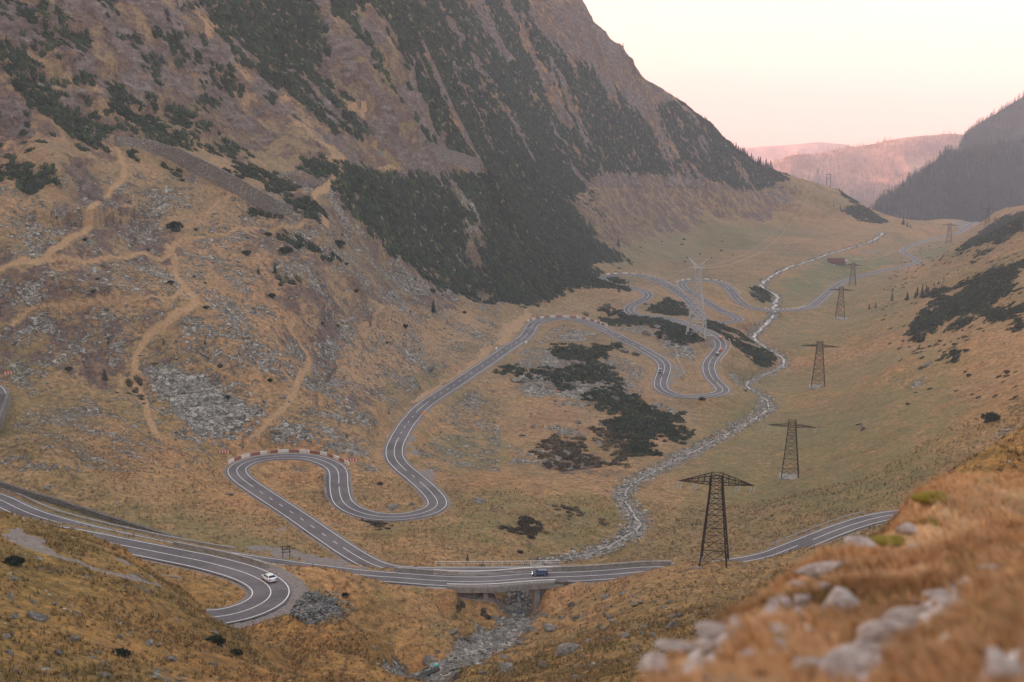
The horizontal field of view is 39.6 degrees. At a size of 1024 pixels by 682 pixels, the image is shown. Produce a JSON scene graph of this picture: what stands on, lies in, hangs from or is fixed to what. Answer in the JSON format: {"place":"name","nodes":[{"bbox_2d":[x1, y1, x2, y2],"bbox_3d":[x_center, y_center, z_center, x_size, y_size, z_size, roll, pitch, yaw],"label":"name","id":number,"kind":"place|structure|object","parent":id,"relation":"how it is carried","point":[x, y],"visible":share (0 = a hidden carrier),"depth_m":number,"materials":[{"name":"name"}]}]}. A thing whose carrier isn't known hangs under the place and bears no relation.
{"place":"outdoors","nodes":[
{"label":"outdoors","id":0,"kind":"place"},
{"bbox_2d":[39,522,290,623],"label":"road","id":1,"kind":"structure","parent":0,"point":[263,597],"depth_m":290.04,"materials":[{"name":"asphalt"}]},
{"bbox_2d":[173,541,268,567],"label":"parapet","id":2,"kind":"structure","parent":1,"relation":"on","point":[224,553],"depth_m":302.57,"materials":[{"name":"concrete"}]},
{"bbox_2d":[0,493,665,586],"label":"road","id":3,"kind":"structure","parent":0,"point":[8,503],"depth_m":361.84,"materials":[{"name":"asphalt"}]},
{"bbox_2d":[0,488,235,549],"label":"gutter kerb","id":4,"kind":"structure","parent":3,"relation":"on","point":[124,527],"depth_m":387.09,"materials":[{"name":"concrete"}]},
{"bbox_2d":[553,560,670,570],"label":"parapet","id":5,"kind":"structure","parent":3,"relation":"on","point":[614,565],"depth_m":363.18,"materials":[{"name":"concrete"}]},
{"bbox_2d":[0,0,1023,681],"bbox_3d":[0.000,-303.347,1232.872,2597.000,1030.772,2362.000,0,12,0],"label":"terrain","id":6,"kind":"structure","parent":0,"point":[702,218],"depth_m":576.22,"materials":[{"name":"plant"}]},
{"bbox_2d":[0,390,8,429],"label":"stone wall","id":7,"kind":"structure","parent":6,"relation":"on","point":[3,410],"depth_m":470.55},
{"bbox_2d":[1,555,25,566],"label":"dwarf pine","id":8,"kind":"object","parent":6,"relation":"on","point":[16,561],"visible":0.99,"depth_m":175.88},
{"bbox_2d":[13,6,37,24],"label":"dwarf pine thicket","id":9,"kind":"object","parent":6,"relation":"on","point":[25,14],"visible":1,"depth_m":655.77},
{"bbox_2d":[0,153,60,194],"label":"dwarf pine thicket","id":10,"kind":"object","parent":6,"relation":"on","point":[28,182],"visible":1,"depth_m":581.36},
{"bbox_2d":[25,612,48,621],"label":"boulder","id":11,"kind":"object","parent":6,"relation":"on","point":[38,617],"visible":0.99,"depth_m":154.59,"materials":[{"name":"stone"}]},
{"bbox_2d":[0,36,111,152],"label":"dwarf pine thicket","id":12,"kind":"object","parent":6,"relation":"on","point":[73,130],"visible":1,"depth_m":634.07,"materials":[{"name":"plant"}]},
{"bbox_2d":[59,13,92,52],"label":"dwarf pine thicket","id":13,"kind":"object","parent":6,"relation":"on","point":[86,40],"visible":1,"depth_m":676.19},
{"bbox_2d":[71,69,101,86],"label":"dwarf pine thicket","id":14,"kind":"object","parent":6,"relation":"on","point":[85,77],"visible":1,"depth_m":657.55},
{"bbox_2d":[0,481,180,537],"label":"stone wall","id":15,"kind":"structure","parent":6,"relation":"on","point":[59,502],"depth_m":399.38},
{"bbox_2d":[80,109,111,137],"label":"dwarf pine thicket","id":16,"kind":"object","parent":6,"relation":"on","point":[100,130],"visible":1,"depth_m":643.07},
{"bbox_2d":[97,0,120,17],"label":"dwarf pine thicket","id":17,"kind":"object","parent":6,"relation":"on","point":[112,8],"visible":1,"depth_m":711.68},
{"bbox_2d":[115,375,145,404],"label":"heath bushes","id":18,"kind":"object","parent":6,"relation":"on","point":[135,378],"visible":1,"depth_m":520.49,"materials":[{"name":"green plant"}]},
{"bbox_2d":[105,80,193,151],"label":"dwarf pine thicket","id":19,"kind":"object","parent":6,"relation":"on","point":[116,91],"visible":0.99,"depth_m":667.01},
{"bbox_2d":[0,0,300,158],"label":"dwarf pine thicket","id":20,"kind":"object","parent":6,"relation":"on","point":[233,147],"visible":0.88,"depth_m":673.27,"materials":[{"name":"plant"}]},
{"bbox_2d":[144,91,192,125],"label":"dwarf pine thicket","id":21,"kind":"object","parent":6,"relation":"on","point":[170,108],"visible":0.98,"depth_m":691.98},
{"bbox_2d":[151,24,191,68],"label":"dwarf pine thicket","id":22,"kind":"object","parent":6,"relation":"on","point":[170,39],"visible":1,"depth_m":725.58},
{"bbox_2d":[160,161,185,181],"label":"dwarf pine thicket","id":23,"kind":"object","parent":6,"relation":"on","point":[164,165],"visible":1,"depth_m":642.82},
{"bbox_2d":[166,220,183,231],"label":"dwarf pine","id":24,"kind":"object","parent":6,"relation":"on","point":[174,226],"visible":1,"depth_m":606.78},
{"bbox_2d":[114,136,292,217],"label":"stone wall","id":25,"kind":"structure","parent":6,"relation":"on","point":[224,179],"depth_m":644.54,"materials":[{"name":"stone"}]},
{"bbox_2d":[194,92,222,112],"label":"dwarf pine thicket","id":26,"kind":"object","parent":6,"relation":"on","point":[204,99],"visible":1,"depth_m":719.86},
{"bbox_2d":[205,634,225,645],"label":"dwarf pine","id":27,"kind":"object","parent":6,"relation":"on","point":[218,639],"visible":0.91,"depth_m":178.78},
{"bbox_2d":[210,59,246,99],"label":"dwarf pine thicket","id":28,"kind":"object","parent":6,"relation":"on","point":[227,82],"visible":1,"depth_m":747.60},
{"bbox_2d":[230,161,266,180],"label":"dwarf pine thicket","id":29,"kind":"object","parent":6,"relation":"on","point":[248,170],"visible":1,"depth_m":678.98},
{"bbox_2d":[247,206,285,218],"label":"dwarf pine thicket","id":30,"kind":"object","parent":6,"relation":"on","point":[255,211],"visible":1,"depth_m":640.62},
{"bbox_2d":[257,170,302,197],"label":"dwarf pine thicket","id":31,"kind":"object","parent":6,"relation":"on","point":[280,185],"visible":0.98,"depth_m":690.08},
{"bbox_2d":[274,274,302,286],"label":"dwarf pine thicket","id":32,"kind":"object","parent":6,"relation":"on","point":[291,281],"visible":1,"depth_m":604.85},
{"bbox_2d":[228,449,349,465],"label":"guard parapet","id":33,"kind":"structure","parent":6,"relation":"on","point":[289,451],"depth_m":509.74,"materials":[{"name":"white paint"}]},
{"bbox_2d":[275,229,322,252],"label":"dwarf pine thicket","id":34,"kind":"object","parent":6,"relation":"on","point":[298,244],"visible":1,"depth_m":636.27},
{"bbox_2d":[282,194,329,223],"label":"dwarf pine thicket","id":35,"kind":"object","parent":6,"relation":"on","point":[314,206],"visible":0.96,"depth_m":663.80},
{"bbox_2d":[295,152,339,178],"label":"dwarf pine thicket","id":36,"kind":"object","parent":6,"relation":"on","point":[315,166],"visible":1,"depth_m":730.02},
{"bbox_2d":[290,588,357,624],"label":"slate heap","id":37,"kind":"object","parent":6,"relation":"on","point":[307,609],"visible":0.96,"depth_m":258.76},
{"bbox_2d":[360,519,393,529],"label":"heath bushes","id":38,"kind":"object","parent":6,"relation":"on","point":[375,523],"visible":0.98,"depth_m":436.30,"materials":[{"name":"green plant"}]},
{"bbox_2d":[395,567,433,574],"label":"parapet","id":39,"kind":"structure","parent":6,"relation":"on","point":[413,570],"depth_m":364.67,"materials":[{"name":"concrete"}]},
{"bbox_2d":[200,0,682,204],"bbox_3d":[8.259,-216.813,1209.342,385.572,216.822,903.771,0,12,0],"label":"dwarf pine thicket","id":40,"kind":"object","parent":6,"relation":"on","point":[274,40],"visible":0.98,"depth_m":1141.47,"materials":[{"name":"plant"}]},
{"bbox_2d":[425,140,479,173],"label":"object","id":41,"kind":"structure","parent":6,"relation":"on","point":[453,157],"depth_m":908.85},
{"bbox_2d":[414,261,498,304],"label":"dwarf pine thicket","id":42,"kind":"object","parent":6,"relation":"on","point":[442,282],"visible":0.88,"depth_m":803.01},
{"bbox_2d":[456,600,490,620],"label":"heath bushes","id":43,"kind":"object","parent":6,"relation":"on","point":[463,605],"visible":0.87,"depth_m":352.49,"materials":[{"name":"green plant"}]},
{"bbox_2d":[463,634,485,642],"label":"boulder","id":44,"kind":"object","parent":6,"relation":"on","point":[474,638],"visible":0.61,"depth_m":307.99,"materials":[{"name":"stone"}]},
{"bbox_2d":[330,159,633,307],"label":"dwarf pine thicket","id":45,"kind":"object","parent":6,"relation":"on","point":[567,254],"visible":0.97,"depth_m":879.74,"materials":[{"name":"plant"}]},
{"bbox_2d":[426,566,568,609],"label":"road bridge","id":46,"kind":"structure","parent":6,"relation":"on","point":[539,589],"depth_m":355.48,"materials":[{"name":"concrete"}]},
{"bbox_2d":[435,560,559,573],"bbox_3d":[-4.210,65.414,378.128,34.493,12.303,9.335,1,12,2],"label":"guardrail","id":47,"kind":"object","parent":6,"relation":"on","point":[492,563],"depth_m":381.23,"materials":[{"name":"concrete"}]},
{"bbox_2d":[0,170,1006,649],"bbox_3d":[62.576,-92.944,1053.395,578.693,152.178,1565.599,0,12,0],"label":"loose stones","id":48,"kind":"object","parent":6,"relation":"on","point":[310,338],"visible":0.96,"depth_m":577.75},
{"bbox_2d":[499,662,513,672],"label":"boulder","id":49,"kind":"object","parent":6,"relation":"on","point":[503,666],"visible":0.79,"depth_m":225.61,"materials":[{"name":"stone"}]},
{"bbox_2d":[0,430,1023,681],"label":"stones","id":50,"kind":"object","parent":6,"relation":"on","point":[320,630],"visible":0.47,"depth_m":191.56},
{"bbox_2d":[505,515,548,538],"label":"heath bushes","id":51,"kind":"object","parent":6,"relation":"on","point":[527,529],"visible":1,"depth_m":436.42,"materials":[{"name":"brown plant"}]},
{"bbox_2d":[492,341,627,390],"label":"dwarf pine thicket","id":52,"kind":"object","parent":6,"relation":"on","point":[593,352],"visible":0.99,"depth_m":680.62,"materials":[{"name":"plant"}]},
{"bbox_2d":[555,643,579,655],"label":"boulder","id":53,"kind":"object","parent":6,"relation":"on","point":[563,648],"visible":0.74,"depth_m":230.42,"materials":[{"name":"stone"}]},
{"bbox_2d":[527,315,607,326],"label":"guard parapet","id":54,"kind":"structure","parent":6,"relation":"on","point":[601,323],"depth_m":822.11,"materials":[{"name":"white paint"}]},
{"bbox_2d":[553,504,609,525],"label":"heath bushes","id":55,"kind":"object","parent":6,"relation":"on","point":[580,512],"visible":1,"depth_m":461.74,"materials":[{"name":"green plant"}]},
{"bbox_2d":[529,426,639,471],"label":"heath bushes","id":56,"kind":"object","parent":6,"relation":"on","point":[557,443],"visible":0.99,"depth_m":564.28,"materials":[{"name":"brown plant"}]},
{"bbox_2d":[567,175,620,272],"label":"dwarf pine thicket","id":57,"kind":"object","parent":6,"relation":"on","point":[592,191],"visible":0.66,"depth_m":1305.36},
{"bbox_2d":[595,277,631,291],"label":"dwarf pine thicket","id":58,"kind":"object","parent":6,"relation":"on","point":[613,286],"visible":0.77,"depth_m":974.02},
{"bbox_2d":[579,388,695,456],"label":"dwarf pine thicket","id":59,"kind":"object","parent":6,"relation":"on","point":[644,429],"visible":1,"depth_m":616.91,"materials":[{"name":"plant"}]},
{"bbox_2d":[402,232,886,681],"bbox_3d":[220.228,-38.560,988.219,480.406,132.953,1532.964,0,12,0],"label":"stream stones","id":60,"kind":"object","parent":6,"relation":"on","point":[771,409],"visible":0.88,"depth_m":505.40,"materials":[{"name":"stone"}]},
{"bbox_2d":[597,303,704,345],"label":"dwarf pine thicket","id":61,"kind":"object","parent":6,"relation":"on","point":[675,332],"visible":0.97,"depth_m":861.73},
{"bbox_2d":[644,297,694,317],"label":"dwarf pine thicket","id":62,"kind":"object","parent":6,"relation":"on","point":[673,307],"visible":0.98,"depth_m":934.71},
{"bbox_2d":[686,258,713,347],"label":"silver pylon","id":63,"kind":"object","parent":6,"relation":"on","point":[709,340],"visible":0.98,"depth_m":789.26,"materials":[{"name":"metal"}]},
{"bbox_2d":[676,472,755,568],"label":"lattice pylon","id":64,"kind":"object","parent":6,"relation":"on","point":[724,526],"visible":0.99,"depth_m":331.37,"materials":[{"name":"metal"}]},
{"bbox_2d":[654,97,790,192],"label":"dwarf pine thicket","id":65,"kind":"object","parent":6,"relation":"on","point":[747,165],"visible":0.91,"depth_m":1742.86,"materials":[{"name":"plant"}]},
{"bbox_2d":[699,319,776,367],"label":"dwarf pine thicket","id":66,"kind":"object","parent":6,"relation":"on","point":[760,359],"visible":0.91,"depth_m":821.17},
{"bbox_2d":[749,286,772,302],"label":"dwarf pine thicket","id":67,"kind":"object","parent":6,"relation":"on","point":[762,295],"visible":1,"depth_m":1096.24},
{"bbox_2d":[767,419,816,479],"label":"lattice pylon","id":68,"kind":"object","parent":6,"relation":"on","point":[786,476],"visible":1,"depth_m":518.54,"materials":[{"name":"metal"}]},
{"bbox_2d":[770,511,863,544],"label":"guardrail","id":69,"kind":"object","parent":6,"relation":"on","point":[816,526],"visible":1,"depth_m":400.56,"materials":[{"name":"metal"}]},
{"bbox_2d":[800,341,838,389],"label":"lattice pylon","id":70,"kind":"object","parent":6,"relation":"on","point":[812,386],"visible":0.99,"depth_m":712.78,"materials":[{"name":"metal"}]},
{"bbox_2d":[827,258,848,265],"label":"barn","id":71,"kind":"structure","parent":6,"relation":"on","point":[840,261],"depth_m":1428.77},
{"bbox_2d":[828,286,854,319],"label":"lattice pylon","id":72,"kind":"object","parent":6,"relation":"on","point":[839,317],"visible":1,"depth_m":1011.10,"materials":[{"name":"metal"}]},
{"bbox_2d":[841,204,887,223],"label":"dwarf pine thicket","id":73,"kind":"object","parent":6,"relation":"on","point":[857,212],"visible":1,"depth_m":1835.54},
{"bbox_2d":[935,346,960,363],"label":"dwarf pine thicket","id":74,"kind":"object","parent":6,"relation":"on","point":[956,355],"visible":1,"depth_m":622.54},
{"bbox_2d":[881,229,1022,400],"bbox_3d":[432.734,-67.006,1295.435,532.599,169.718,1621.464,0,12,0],"label":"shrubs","id":75,"kind":"object","parent":6,"relation":"on","point":[922,367],"visible":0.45,"depth_m":758.83,"materials":[{"name":"green plant"}]},
{"bbox_2d":[946,315,973,330],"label":"dwarf pine thicket","id":76,"kind":"object","parent":6,"relation":"on","point":[965,321],"visible":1,"depth_m":744.13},
{"bbox_2d":[903,259,1023,342],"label":"dwarf pine thicket","id":77,"kind":"object","parent":6,"relation":"on","point":[993,282],"visible":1,"depth_m":798.98,"materials":[{"name":"plant"}]},
{"bbox_2d":[954,211,1023,254],"bbox_3d":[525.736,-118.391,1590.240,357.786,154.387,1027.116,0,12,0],"label":"dwarf pine thicket","id":78,"kind":"object","parent":6,"relation":"on","point":[1004,223],"visible":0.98,"depth_m":1125.04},
{"bbox_2d":[980,412,1000,422],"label":"dwarf pine","id":79,"kind":"object","parent":6,"relation":"on","point":[990,416],"visible":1,"depth_m":467.60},
{"bbox_2d":[971,301,1023,323],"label":"dwarf pine thicket","id":80,"kind":"object","parent":6,"relation":"on","point":[991,312],"visible":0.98,"depth_m":716.74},
{"bbox_2d":[1006,314,1023,332],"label":"dwarf pine thicket","id":81,"kind":"object","parent":6,"relation":"on","point":[1017,321],"visible":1,"depth_m":637.15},
{"bbox_2d":[416,368,778,681],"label":"stream","id":82,"kind":"structure","parent":0,"point":[448,669],"depth_m":360.51,"materials":[{"name":"liquid"}]},
{"bbox_2d":[226,222,979,572],"bbox_3d":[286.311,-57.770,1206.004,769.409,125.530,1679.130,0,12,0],"label":"road","id":83,"kind":"structure","parent":0,"point":[340,490],"depth_m":501.30,"materials":[{"name":"asphalt"}]},
{"bbox_2d":[741,142,852,163],"bbox_3d":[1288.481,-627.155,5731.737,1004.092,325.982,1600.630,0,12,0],"label":"hill","id":84,"kind":"structure","parent":0,"point":[769,153],"depth_m":5775.54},
{"bbox_2d":[583,0,1023,149],"label":"sky","id":85,"kind":"structure","parent":0,"point":[762,72],"materials":[{"name":"white"}]},
{"bbox_2d":[753,233,883,365],"bbox_3d":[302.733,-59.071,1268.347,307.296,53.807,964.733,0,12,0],"label":"stream","id":86,"kind":"structure","parent":0,"point":[767,322],"depth_m":1088.29,"materials":[{"name":"white liquid"}]},
{"bbox_2d":[628,468,1023,681],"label":"foreground bank","id":87,"kind":"structure","parent":0,"point":[691,656],"depth_m":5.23,"materials":[{"name":"plant"}]},
{"bbox_2d":[637,651,668,674],"bbox_3d":[0.379,0.833,3.620,0.091,0.059,0.105,10,16,40],"label":"bank stone","id":88,"kind":"object","parent":87,"relation":"on","point":[658,658],"visible":0.7,"depth_m":3.61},
{"bbox_2d":[654,639,695,650],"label":"bank stone","id":89,"kind":"object","parent":87,"relation":"on","point":[673,644],"visible":0.93,"depth_m":3.70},
{"bbox_2d":[699,639,717,655],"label":"bank stone","id":90,"kind":"object","parent":87,"relation":"on","point":[704,644],"visible":0.86,"depth_m":3.61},
{"bbox_2d":[695,621,729,639],"bbox_3d":[0.525,0.755,3.718,0.099,0.033,0.056,0,23,-23],"label":"bank stone","id":91,"kind":"object","parent":87,"relation":"on","point":[705,630],"visible":0.95,"depth_m":3.70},
{"bbox_2d":[767,622,789,634],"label":"bank stone","id":92,"kind":"object","parent":87,"relation":"on","point":[776,629],"visible":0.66,"depth_m":3.36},
{"bbox_2d":[794,594,811,605],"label":"bank stone","id":93,"kind":"object","parent":87,"relation":"on","point":[798,602],"visible":0.94,"depth_m":4.18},
{"bbox_2d":[801,657,821,670],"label":"bank stone","id":94,"kind":"object","parent":87,"relation":"on","point":[811,660],"visible":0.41,"depth_m":2.84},
{"bbox_2d":[794,561,844,577],"bbox_3d":[1.090,0.804,5.032,0.177,0.043,0.080,-17,5,-2],"label":"bank stone","id":95,"kind":"object","parent":87,"relation":"on","point":[811,570],"visible":0.94,"depth_m":5.01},
{"bbox_2d":[824,587,858,614],"bbox_3d":[0.949,0.754,4.100,0.112,0.055,0.089,8,23,-18],"label":"bank stone","id":96,"kind":"object","parent":87,"relation":"on","point":[835,595],"visible":0.65,"depth_m":4.08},
{"bbox_2d":[816,644,876,677],"bbox_3d":[0.658,0.637,2.806,0.123,0.029,0.074,-18,26,-25],"label":"bank stone","id":97,"kind":"object","parent":87,"relation":"on","point":[846,658],"visible":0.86,"depth_m":2.80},
{"bbox_2d":[844,535,875,546],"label":"bank stone","id":98,"kind":"object","parent":87,"relation":"on","point":[859,539],"visible":0.72,"depth_m":5.73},
{"bbox_2d":[852,640,882,654],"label":"bank stone","id":99,"kind":"object","parent":87,"relation":"on","point":[863,644],"visible":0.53,"depth_m":3.07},
{"bbox_2d":[856,619,888,642],"bbox_3d":[0.823,0.660,3.220,0.101,0.029,0.056,-15,27,-2],"label":"bank stone","id":100,"kind":"object","parent":87,"relation":"on","point":[872,631],"visible":0.67,"depth_m":3.21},
{"bbox_2d":[870,535,905,545],"bbox_3d":[1.534,0.816,5.821,0.144,0.042,0.084,-4,13,-18],"label":"moss cushion","id":101,"kind":"object","parent":87,"relation":"on","point":[897,540],"visible":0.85,"depth_m":5.80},
{"bbox_2d":[878,619,915,635],"bbox_3d":[0.878,0.643,3.177,0.131,0.025,0.062,8,19,-36],"label":"bank stone","id":102,"kind":"object","parent":87,"relation":"on","point":[888,623],"visible":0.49,"depth_m":3.16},
{"bbox_2d":[883,606,916,620],"bbox_3d":[0.962,0.672,3.507,0.095,0.023,0.048,-23,36,-21],"label":"bank stone","id":103,"kind":"object","parent":87,"relation":"on","point":[890,614],"visible":0.5,"depth_m":3.50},
{"bbox_2d":[894,522,916,534],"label":"bank stone","id":104,"kind":"object","parent":87,"relation":"on","point":[906,528],"visible":0.95,"depth_m":6.08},
{"bbox_2d":[892,609,918,619],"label":"bank stone","id":105,"kind":"object","parent":87,"relation":"on","point":[903,614],"visible":0.72,"depth_m":3.45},
{"bbox_2d":[789,513,1022,629],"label":"bank herbs","id":106,"kind":"object","parent":87,"relation":"on","point":[931,520],"visible":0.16,"depth_m":4.15,"materials":[{"name":"orange plant"}]},
{"bbox_2d":[911,491,946,503],"bbox_3d":[1.956,0.733,6.675,0.167,0.058,0.098,-4,13,-18],"label":"moss cushion","id":107,"kind":"object","parent":87,"relation":"on","point":[923,497],"visible":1,"depth_m":6.65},
{"bbox_2d":[923,592,956,603],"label":"bank stone","id":108,"kind":"object","parent":87,"relation":"on","point":[934,596],"visible":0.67,"depth_m":3.44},
{"bbox_2d":[985,651,1023,680],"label":"bank stone","id":109,"kind":"object","parent":87,"relation":"on","point":[996,661],"visible":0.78,"depth_m":2.10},
{"bbox_2d":[764,134,962,207],"bbox_3d":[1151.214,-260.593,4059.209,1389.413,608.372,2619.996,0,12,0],"label":"hill","id":110,"kind":"structure","parent":0,"point":[905,162],"depth_m":4170.11,"materials":[{"name":"plant"}]},
{"bbox_2d":[769,131,961,206],"bbox_3d":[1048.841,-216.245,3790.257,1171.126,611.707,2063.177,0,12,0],"label":"spruce forest","id":111,"kind":"object","parent":110,"relation":"on","point":[851,194],"visible":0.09,"depth_m":4170.71,"materials":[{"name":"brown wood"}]},
{"bbox_2d":[873,141,1023,221],"bbox_3d":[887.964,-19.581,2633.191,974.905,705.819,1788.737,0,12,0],"label":"mountain","id":112,"kind":"structure","parent":0,"point":[945,193],"depth_m":2578.88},
{"bbox_2d":[869,135,1023,221],"bbox_3d":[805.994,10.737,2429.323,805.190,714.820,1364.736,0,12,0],"label":"spruce forest","id":113,"kind":"object","parent":112,"relation":"on","point":[952,181],"visible":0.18,"depth_m":2578.72,"materials":[{"name":"plant"}]},
{"bbox_2d":[957,98,1023,153],"bbox_3d":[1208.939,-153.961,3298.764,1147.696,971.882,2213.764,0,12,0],"label":"mountain","id":114,"kind":"structure","parent":0,"point":[988,121],"depth_m":3248.61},
{"bbox_2d":[955,92,1023,152],"bbox_3d":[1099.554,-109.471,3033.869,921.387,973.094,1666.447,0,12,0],"label":"spruce forest","id":115,"kind":"object","parent":114,"relation":"on","point":[994,127],"visible":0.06,"depth_m":3239.98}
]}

